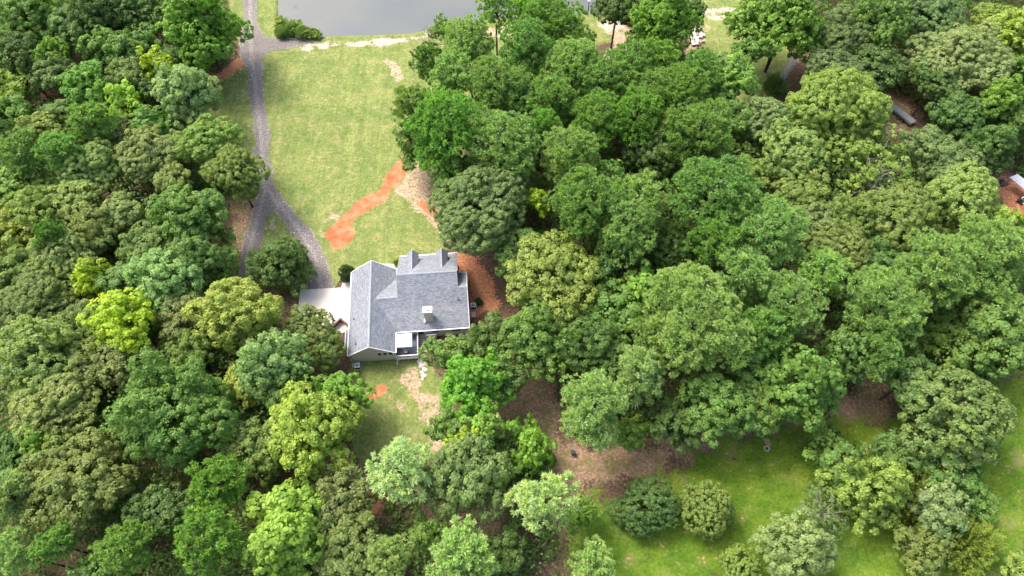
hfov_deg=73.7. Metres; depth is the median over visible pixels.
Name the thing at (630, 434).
sweetgum tree
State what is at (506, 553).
broadleaf tree
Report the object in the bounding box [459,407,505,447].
sweetgum tree
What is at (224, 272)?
broadleaf tree
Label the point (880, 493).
broadleaf tree
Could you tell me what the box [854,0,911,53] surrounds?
sweetgum tree
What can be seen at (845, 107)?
oak tree
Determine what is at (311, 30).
bush
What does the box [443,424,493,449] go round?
sweetgum tree
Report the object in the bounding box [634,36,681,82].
pine tree
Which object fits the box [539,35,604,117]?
tree
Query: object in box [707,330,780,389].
broadleaf tree
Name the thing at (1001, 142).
broadleaf tree
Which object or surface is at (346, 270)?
bush
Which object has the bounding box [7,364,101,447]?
oak tree
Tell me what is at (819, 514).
thin tree
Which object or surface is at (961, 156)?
oak tree
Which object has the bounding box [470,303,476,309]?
air conditioner
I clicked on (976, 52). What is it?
oak tree
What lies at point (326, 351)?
oak tree
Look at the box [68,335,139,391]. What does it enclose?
oak tree
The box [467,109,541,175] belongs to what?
pine tree
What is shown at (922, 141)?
oak tree
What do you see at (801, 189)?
oak tree
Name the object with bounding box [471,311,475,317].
utility box
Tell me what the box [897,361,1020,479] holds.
oak tree
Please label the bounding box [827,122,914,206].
thin tree
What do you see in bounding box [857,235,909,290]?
oak tree
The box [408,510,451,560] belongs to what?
broadleaf tree
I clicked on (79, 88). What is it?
sweetgum tree
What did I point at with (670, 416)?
broadleaf tree
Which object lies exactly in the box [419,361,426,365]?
rock
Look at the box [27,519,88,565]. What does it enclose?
pine tree
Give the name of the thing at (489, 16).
pine tree
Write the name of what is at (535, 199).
sweetgum tree
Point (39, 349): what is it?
oak tree
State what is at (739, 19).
sweetgum tree
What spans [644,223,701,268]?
broadleaf tree
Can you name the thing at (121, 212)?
oak tree
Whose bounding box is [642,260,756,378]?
tree
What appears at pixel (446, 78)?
pine tree
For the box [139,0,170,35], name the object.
broadleaf tree
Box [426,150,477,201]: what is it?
broadleaf tree
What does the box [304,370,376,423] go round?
sweetgum tree
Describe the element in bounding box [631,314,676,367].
pine tree
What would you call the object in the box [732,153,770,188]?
oak tree
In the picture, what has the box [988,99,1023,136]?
broadleaf tree
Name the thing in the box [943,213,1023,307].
broadleaf tree
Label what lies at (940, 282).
broadleaf tree
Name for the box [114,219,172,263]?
oak tree
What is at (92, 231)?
oak tree
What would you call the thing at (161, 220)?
sweetgum tree
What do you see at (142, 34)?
broadleaf tree
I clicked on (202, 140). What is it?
oak tree
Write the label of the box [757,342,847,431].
sweetgum tree
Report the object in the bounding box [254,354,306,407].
broadleaf tree
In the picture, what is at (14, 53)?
broadleaf tree
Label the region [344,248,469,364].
house
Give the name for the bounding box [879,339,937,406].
broadleaf tree
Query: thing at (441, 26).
broadleaf tree
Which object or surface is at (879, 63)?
oak tree
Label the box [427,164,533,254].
oak tree
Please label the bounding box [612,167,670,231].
pine tree
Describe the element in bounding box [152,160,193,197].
oak tree
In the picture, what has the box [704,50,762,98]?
sweetgum tree
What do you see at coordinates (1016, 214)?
sweetgum tree
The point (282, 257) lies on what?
broadleaf tree
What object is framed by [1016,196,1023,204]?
riding mower
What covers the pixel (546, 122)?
pine tree
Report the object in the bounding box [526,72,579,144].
pine tree
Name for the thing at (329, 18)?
water
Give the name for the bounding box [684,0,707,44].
broadleaf tree
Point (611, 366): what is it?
oak tree
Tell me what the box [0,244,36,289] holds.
oak tree
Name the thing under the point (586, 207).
broadleaf tree
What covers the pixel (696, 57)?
pine tree
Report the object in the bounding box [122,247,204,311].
broadleaf tree
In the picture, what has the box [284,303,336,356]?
oak tree
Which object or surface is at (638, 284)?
sweetgum tree
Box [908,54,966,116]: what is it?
oak tree
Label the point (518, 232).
oak tree
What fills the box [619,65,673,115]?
pine tree
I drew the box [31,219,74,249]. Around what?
pine tree
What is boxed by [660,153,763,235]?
broadleaf tree
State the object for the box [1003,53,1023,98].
broadleaf tree
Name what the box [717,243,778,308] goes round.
tree
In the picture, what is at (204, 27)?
sweetgum tree
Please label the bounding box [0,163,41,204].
oak tree
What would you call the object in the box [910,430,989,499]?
broadleaf tree
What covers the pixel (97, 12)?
broadleaf tree
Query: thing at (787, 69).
lane
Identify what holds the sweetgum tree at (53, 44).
on the ground
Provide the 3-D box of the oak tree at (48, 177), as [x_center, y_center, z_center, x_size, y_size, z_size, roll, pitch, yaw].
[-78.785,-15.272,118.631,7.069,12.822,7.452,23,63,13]
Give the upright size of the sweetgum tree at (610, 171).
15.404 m
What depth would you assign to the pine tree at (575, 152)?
109.56 m
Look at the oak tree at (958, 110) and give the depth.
120.61 m
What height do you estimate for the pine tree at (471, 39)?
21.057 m
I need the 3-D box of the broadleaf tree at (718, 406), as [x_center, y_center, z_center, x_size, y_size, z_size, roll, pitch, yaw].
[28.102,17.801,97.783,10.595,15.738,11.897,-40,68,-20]
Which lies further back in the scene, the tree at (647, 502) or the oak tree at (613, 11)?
the oak tree at (613, 11)
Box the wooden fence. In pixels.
[332,318,347,327]
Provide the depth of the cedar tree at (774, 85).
135.37 m
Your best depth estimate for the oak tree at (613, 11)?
134.07 m
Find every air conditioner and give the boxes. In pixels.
[354,362,361,369]
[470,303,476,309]
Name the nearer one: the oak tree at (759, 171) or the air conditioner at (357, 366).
the air conditioner at (357, 366)
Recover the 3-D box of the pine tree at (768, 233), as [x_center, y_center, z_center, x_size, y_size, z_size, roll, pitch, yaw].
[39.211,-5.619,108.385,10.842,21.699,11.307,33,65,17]
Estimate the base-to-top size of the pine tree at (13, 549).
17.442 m
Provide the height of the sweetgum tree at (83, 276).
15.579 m
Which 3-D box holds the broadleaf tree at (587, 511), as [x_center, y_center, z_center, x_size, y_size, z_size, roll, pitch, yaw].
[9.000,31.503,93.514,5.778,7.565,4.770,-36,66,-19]
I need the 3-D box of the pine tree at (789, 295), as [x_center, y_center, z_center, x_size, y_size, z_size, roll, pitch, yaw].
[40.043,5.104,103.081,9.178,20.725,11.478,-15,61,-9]
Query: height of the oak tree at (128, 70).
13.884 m
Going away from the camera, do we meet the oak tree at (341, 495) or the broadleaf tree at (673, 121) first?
the oak tree at (341, 495)
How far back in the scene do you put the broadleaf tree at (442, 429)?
92.93 m
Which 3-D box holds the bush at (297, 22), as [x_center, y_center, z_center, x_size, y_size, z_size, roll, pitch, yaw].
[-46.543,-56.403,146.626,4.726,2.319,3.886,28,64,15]
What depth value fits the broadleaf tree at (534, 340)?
96.68 m
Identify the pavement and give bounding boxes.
[298,264,397,332]
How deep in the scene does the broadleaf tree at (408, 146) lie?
120.53 m
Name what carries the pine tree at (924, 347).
on the ground
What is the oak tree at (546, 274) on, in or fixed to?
on the ground
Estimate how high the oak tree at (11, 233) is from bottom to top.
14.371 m
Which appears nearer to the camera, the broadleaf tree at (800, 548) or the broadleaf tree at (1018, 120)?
the broadleaf tree at (800, 548)
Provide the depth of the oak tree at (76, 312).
100.70 m
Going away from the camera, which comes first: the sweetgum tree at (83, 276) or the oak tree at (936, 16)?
the sweetgum tree at (83, 276)
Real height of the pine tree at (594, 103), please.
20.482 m
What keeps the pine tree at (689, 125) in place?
on the ground
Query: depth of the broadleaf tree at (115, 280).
104.01 m
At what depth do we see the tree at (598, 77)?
117.91 m
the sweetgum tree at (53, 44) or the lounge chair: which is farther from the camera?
the lounge chair
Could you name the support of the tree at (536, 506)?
on the ground
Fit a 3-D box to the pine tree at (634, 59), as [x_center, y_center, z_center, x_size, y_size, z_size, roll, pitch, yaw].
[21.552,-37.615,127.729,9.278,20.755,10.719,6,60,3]
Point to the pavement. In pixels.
(333, 303)
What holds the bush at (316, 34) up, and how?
on the ground
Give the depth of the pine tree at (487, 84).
117.80 m
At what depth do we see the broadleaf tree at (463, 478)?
86.87 m
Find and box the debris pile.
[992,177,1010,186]
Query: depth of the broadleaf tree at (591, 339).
97.13 m
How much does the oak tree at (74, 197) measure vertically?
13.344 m
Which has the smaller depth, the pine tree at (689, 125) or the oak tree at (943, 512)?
the oak tree at (943, 512)
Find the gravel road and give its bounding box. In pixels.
[238,0,333,288]
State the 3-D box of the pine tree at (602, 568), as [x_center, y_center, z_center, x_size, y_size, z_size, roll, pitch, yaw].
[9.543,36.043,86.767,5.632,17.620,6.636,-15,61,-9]
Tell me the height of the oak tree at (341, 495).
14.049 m
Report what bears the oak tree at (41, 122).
on the ground
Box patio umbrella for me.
[397,333,411,347]
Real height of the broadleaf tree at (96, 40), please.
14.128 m
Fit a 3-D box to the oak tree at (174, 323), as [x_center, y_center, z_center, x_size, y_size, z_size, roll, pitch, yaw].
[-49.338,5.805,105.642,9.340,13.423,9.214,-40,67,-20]
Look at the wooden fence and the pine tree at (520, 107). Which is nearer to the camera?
the wooden fence
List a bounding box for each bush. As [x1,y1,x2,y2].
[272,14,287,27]
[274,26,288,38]
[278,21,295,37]
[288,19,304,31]
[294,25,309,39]
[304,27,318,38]
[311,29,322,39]
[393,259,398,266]
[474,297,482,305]
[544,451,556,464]
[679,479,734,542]
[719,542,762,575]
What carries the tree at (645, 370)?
on the ground
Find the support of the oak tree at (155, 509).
on the ground
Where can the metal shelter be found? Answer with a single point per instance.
(1018, 179)
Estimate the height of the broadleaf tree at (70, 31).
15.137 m
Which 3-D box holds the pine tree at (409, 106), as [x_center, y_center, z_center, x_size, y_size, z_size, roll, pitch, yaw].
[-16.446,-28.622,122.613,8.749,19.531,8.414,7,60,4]
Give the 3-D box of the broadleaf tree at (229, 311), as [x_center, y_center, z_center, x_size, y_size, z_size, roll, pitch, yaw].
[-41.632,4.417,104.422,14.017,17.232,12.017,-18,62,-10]
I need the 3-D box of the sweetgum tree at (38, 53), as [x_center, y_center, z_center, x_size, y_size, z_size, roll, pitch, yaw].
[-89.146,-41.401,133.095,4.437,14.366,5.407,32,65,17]
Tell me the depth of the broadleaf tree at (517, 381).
96.34 m
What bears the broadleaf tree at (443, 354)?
on the ground
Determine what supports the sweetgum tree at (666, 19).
on the ground
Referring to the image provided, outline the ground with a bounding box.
[0,0,1023,575]
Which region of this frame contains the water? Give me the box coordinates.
[278,0,596,36]
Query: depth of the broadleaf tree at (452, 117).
111.37 m
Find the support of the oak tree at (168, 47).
on the ground
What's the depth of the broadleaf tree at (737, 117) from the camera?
120.29 m
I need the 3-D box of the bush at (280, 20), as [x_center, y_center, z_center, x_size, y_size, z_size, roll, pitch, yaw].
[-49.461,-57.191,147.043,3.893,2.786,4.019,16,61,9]
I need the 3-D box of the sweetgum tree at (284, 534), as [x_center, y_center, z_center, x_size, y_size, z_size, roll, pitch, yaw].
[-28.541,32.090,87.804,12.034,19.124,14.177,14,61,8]
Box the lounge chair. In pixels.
[695,36,698,44]
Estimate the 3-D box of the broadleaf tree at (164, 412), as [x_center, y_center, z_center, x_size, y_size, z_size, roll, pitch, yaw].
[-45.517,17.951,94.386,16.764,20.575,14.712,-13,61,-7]
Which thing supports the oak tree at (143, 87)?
on the ground
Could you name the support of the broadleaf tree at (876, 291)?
on the ground
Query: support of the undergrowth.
on the ground
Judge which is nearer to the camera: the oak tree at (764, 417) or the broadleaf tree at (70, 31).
the oak tree at (764, 417)
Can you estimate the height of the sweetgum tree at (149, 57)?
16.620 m
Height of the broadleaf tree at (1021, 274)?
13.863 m
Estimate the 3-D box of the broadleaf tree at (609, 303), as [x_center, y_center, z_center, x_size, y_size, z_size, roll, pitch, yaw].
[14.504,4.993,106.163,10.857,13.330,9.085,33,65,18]
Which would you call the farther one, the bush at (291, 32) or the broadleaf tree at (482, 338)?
the bush at (291, 32)
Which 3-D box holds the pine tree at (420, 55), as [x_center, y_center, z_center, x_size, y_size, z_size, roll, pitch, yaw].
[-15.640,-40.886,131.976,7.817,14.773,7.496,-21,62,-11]
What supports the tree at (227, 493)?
on the ground
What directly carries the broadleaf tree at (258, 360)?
on the ground
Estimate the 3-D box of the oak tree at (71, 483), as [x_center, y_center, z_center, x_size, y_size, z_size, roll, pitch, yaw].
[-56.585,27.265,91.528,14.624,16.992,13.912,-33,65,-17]
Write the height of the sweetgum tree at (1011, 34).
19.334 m
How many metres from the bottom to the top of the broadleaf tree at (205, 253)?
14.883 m
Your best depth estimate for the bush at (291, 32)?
145.27 m
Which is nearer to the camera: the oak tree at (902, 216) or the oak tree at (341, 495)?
the oak tree at (341, 495)
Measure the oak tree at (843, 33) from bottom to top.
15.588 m
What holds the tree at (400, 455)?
on the ground
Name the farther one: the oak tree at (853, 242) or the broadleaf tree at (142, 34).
the broadleaf tree at (142, 34)
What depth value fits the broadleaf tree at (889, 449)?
94.52 m
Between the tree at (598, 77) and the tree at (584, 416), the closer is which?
the tree at (584, 416)
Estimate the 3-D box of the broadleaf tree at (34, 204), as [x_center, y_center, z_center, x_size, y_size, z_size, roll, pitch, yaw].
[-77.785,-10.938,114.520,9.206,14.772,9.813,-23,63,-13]
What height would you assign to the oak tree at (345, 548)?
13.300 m
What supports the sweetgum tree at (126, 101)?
on the ground
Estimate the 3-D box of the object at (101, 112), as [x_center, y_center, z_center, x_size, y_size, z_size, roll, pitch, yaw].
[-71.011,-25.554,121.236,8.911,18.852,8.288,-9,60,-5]
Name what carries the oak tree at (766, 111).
on the ground
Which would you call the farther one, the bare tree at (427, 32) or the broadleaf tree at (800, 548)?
the bare tree at (427, 32)
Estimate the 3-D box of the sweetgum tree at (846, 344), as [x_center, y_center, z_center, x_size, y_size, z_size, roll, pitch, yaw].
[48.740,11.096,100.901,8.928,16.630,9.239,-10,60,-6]
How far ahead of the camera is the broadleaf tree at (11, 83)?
124.89 m
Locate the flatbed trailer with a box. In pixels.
[892,103,916,124]
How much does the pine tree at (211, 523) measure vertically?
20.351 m
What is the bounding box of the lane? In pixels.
[773,57,798,100]
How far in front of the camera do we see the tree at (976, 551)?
90.00 m
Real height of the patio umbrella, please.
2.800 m
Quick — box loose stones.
[231,45,341,303]
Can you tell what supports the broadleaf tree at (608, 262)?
on the ground
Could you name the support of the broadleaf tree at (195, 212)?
on the ground
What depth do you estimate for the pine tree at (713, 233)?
102.22 m
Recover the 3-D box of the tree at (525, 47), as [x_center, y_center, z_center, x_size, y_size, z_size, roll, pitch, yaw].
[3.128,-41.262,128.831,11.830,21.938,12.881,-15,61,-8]
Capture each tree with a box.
[0,0,64,48]
[0,30,47,97]
[0,64,41,103]
[0,93,35,138]
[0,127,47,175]
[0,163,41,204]
[0,203,36,255]
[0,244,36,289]
[0,264,81,329]
[0,314,95,401]
[0,428,30,479]
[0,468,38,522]
[0,524,72,575]
[7,184,70,233]
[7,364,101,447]
[12,110,64,141]
[17,425,65,459]
[18,426,139,539]
[25,51,80,94]
[25,170,65,198]
[25,226,98,285]
[27,46,57,65]
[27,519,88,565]
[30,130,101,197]
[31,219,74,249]
[36,35,70,65]
[41,98,85,141]
[46,1,93,58]
[47,171,107,221]
[54,59,122,118]
[55,137,121,199]
[55,202,126,260]
[59,298,99,345]
[63,0,133,39]
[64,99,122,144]
[65,546,117,575]
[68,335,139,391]
[69,257,112,300]
[75,25,122,72]
[75,287,177,353]
[87,519,168,575]
[92,261,138,299]
[94,78,153,122]
[97,190,143,234]
[99,346,239,471]
[102,33,140,64]
[104,52,148,103]
[104,115,136,146]
[109,0,159,31]
[111,124,182,183]
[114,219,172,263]
[120,481,193,546]
[122,22,161,55]
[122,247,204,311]
[128,104,171,137]
[132,344,177,385]
[135,44,174,80]
[135,74,167,96]
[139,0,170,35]
[145,184,238,245]
[150,59,223,129]
[150,207,174,236]
[151,290,208,339]
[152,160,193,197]
[154,0,253,71]
[158,37,200,75]
[159,231,232,285]
[164,327,215,374]
[171,112,247,163]
[172,496,245,575]
[180,276,284,354]
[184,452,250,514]
[198,143,270,207]
[208,244,239,281]
[220,416,282,487]
[221,358,257,407]
[234,327,313,406]
[235,477,332,575]
[244,236,317,297]
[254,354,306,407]
[264,380,362,481]
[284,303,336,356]
[301,328,347,374]
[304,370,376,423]
[308,464,379,530]
[311,509,382,575]
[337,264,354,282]
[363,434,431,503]
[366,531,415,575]
[389,83,433,127]
[392,120,438,170]
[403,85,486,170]
[407,41,442,98]
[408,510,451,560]
[415,22,443,46]
[417,333,475,372]
[420,423,514,524]
[422,402,463,441]
[425,513,500,575]
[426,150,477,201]
[427,12,455,48]
[427,45,474,99]
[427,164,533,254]
[439,346,515,418]
[442,13,496,97]
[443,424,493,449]
[457,52,533,111]
[458,308,510,357]
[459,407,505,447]
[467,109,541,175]
[471,159,530,196]
[473,520,526,575]
[475,0,518,65]
[488,355,532,401]
[489,430,525,471]
[493,221,540,261]
[493,249,525,289]
[495,299,583,381]
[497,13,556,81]
[499,79,543,119]
[501,412,557,481]
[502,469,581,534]
[504,228,604,334]
[505,0,535,26]
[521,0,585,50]
[524,187,550,226]
[525,107,562,176]
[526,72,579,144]
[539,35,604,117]
[539,124,601,184]
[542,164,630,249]
[556,314,623,373]
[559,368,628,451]
[560,491,602,536]
[562,23,597,56]
[566,88,626,149]
[567,534,615,575]
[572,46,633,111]
[574,276,643,333]
[575,252,621,290]
[584,159,627,195]
[589,332,635,385]
[590,0,639,48]
[593,193,657,277]
[602,83,667,167]
[605,476,680,537]
[608,414,651,450]
[609,39,655,84]
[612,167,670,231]
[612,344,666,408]
[617,259,658,313]
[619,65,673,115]
[621,127,676,184]
[624,0,703,49]
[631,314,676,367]
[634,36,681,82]
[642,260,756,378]
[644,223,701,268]
[647,390,699,454]
[655,103,694,147]
[656,62,710,114]
[660,97,735,169]
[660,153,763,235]
[669,46,723,89]
[673,366,756,448]
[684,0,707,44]
[684,212,742,275]
[703,90,753,135]
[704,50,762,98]
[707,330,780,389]
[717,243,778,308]
[720,0,772,58]
[729,26,776,68]
[732,95,790,150]
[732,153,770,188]
[734,192,813,268]
[739,379,784,437]
[740,304,796,359]
[745,0,830,72]
[748,506,838,575]
[753,115,830,187]
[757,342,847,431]
[759,268,829,342]
[762,71,790,98]
[770,159,831,215]
[784,64,893,171]
[789,196,842,248]
[791,478,852,541]
[795,243,855,303]
[799,46,865,85]
[802,424,877,495]
[804,222,873,285]
[808,3,874,56]
[811,317,882,384]
[814,454,914,536]
[818,193,879,238]
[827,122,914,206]
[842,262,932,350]
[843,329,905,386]
[851,42,909,91]
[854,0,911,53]
[857,179,941,251]
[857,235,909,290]
[868,427,929,479]
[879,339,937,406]
[888,464,942,524]
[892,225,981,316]
[892,520,957,575]
[894,0,967,56]
[896,303,960,355]
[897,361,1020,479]
[898,19,1016,101]
[898,123,964,173]
[907,476,971,539]
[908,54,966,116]
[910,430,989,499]
[918,141,985,194]
[923,160,1002,234]
[923,290,1023,378]
[924,90,992,138]
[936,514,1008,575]
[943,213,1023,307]
[955,477,1001,525]
[959,124,1019,175]
[968,73,1023,131]
[970,2,1012,25]
[970,6,1023,60]
[975,203,1023,236]
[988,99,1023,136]
[995,228,1023,276]
[999,549,1023,575]
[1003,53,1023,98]
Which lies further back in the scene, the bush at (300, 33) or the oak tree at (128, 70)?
the bush at (300, 33)
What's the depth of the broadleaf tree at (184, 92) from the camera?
122.37 m
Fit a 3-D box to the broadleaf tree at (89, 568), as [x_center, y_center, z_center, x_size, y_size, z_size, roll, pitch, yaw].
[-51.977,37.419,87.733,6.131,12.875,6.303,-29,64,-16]
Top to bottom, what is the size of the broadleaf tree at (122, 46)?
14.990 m
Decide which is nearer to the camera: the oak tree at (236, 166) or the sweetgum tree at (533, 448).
the sweetgum tree at (533, 448)
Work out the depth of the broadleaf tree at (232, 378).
98.20 m
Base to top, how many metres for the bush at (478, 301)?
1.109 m
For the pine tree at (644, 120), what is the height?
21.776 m
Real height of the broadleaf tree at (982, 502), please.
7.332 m
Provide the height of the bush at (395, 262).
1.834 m
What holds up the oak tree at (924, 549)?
on the ground
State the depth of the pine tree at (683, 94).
116.70 m
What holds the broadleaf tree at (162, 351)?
on the ground
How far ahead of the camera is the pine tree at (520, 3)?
132.09 m
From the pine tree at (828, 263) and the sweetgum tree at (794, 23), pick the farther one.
the sweetgum tree at (794, 23)
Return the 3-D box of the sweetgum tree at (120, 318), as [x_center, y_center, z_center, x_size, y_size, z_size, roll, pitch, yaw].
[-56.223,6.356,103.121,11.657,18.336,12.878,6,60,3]
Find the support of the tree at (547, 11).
on the ground
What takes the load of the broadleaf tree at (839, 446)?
on the ground
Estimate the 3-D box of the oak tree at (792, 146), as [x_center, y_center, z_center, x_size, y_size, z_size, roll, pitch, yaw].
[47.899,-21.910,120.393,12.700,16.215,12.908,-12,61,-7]
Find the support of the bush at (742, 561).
on the ground
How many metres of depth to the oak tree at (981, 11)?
135.08 m
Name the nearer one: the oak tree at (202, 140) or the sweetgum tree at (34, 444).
the sweetgum tree at (34, 444)
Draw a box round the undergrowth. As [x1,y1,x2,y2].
[0,0,1023,575]
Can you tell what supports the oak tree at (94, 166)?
on the ground
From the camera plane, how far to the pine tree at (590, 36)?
135.97 m
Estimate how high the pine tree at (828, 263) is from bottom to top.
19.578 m
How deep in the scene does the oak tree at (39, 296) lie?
101.59 m
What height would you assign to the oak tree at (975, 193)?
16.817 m
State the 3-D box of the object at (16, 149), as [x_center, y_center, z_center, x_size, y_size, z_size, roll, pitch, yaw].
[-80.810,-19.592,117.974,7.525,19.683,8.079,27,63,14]
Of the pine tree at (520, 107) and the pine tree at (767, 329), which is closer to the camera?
the pine tree at (767, 329)
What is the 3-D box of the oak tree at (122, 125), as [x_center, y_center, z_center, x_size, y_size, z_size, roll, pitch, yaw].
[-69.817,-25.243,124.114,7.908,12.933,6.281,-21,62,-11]
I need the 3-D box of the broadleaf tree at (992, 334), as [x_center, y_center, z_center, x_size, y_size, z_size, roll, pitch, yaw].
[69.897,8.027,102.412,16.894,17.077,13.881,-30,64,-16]
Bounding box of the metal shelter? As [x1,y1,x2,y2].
[1003,174,1023,188]
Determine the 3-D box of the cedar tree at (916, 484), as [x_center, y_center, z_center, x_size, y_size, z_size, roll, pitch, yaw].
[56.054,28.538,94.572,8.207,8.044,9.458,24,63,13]
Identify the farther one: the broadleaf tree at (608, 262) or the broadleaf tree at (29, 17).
the broadleaf tree at (29, 17)
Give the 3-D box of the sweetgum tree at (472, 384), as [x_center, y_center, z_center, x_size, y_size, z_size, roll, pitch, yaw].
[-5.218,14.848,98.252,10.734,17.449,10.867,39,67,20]
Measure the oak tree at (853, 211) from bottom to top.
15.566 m
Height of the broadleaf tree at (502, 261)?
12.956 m
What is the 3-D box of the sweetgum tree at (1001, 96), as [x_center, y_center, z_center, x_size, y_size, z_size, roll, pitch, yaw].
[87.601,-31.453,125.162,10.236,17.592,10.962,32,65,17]
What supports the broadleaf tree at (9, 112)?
on the ground
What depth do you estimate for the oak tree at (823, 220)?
109.39 m
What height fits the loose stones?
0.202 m
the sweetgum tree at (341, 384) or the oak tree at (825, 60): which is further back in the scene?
the oak tree at (825, 60)
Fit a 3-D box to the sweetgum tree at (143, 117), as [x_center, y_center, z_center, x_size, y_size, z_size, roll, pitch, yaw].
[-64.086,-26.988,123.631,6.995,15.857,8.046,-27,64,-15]
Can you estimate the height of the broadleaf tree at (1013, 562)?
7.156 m
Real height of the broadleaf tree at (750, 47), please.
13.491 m
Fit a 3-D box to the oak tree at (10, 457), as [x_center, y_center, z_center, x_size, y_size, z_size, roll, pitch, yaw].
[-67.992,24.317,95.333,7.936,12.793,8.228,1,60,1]
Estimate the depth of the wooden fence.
111.28 m
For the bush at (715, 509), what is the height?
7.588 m
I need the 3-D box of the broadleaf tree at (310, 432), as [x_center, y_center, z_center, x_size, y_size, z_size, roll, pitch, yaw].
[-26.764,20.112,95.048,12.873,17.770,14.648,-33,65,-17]
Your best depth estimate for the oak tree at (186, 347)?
98.36 m
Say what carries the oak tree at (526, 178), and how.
on the ground
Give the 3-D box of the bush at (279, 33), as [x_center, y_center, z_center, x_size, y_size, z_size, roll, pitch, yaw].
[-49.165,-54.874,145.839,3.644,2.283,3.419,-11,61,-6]
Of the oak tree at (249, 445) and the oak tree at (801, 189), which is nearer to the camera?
the oak tree at (249, 445)
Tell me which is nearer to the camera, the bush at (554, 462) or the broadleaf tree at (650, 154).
the bush at (554, 462)
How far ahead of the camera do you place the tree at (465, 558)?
80.51 m
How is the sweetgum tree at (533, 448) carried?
on the ground
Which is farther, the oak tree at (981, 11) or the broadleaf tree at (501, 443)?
the oak tree at (981, 11)
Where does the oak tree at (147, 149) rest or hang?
on the ground
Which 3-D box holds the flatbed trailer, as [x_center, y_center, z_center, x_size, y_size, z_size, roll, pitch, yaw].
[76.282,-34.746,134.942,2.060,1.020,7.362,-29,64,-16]
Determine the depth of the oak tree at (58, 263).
104.96 m
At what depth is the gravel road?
126.63 m
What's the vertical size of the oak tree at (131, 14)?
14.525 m
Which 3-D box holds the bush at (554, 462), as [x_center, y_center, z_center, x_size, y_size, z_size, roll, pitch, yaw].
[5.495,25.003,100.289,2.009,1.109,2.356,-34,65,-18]
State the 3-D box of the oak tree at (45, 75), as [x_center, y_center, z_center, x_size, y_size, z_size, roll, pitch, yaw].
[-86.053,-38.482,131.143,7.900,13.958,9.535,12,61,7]
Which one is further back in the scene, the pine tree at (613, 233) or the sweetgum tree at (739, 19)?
the sweetgum tree at (739, 19)
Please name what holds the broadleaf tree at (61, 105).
on the ground
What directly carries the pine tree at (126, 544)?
on the ground

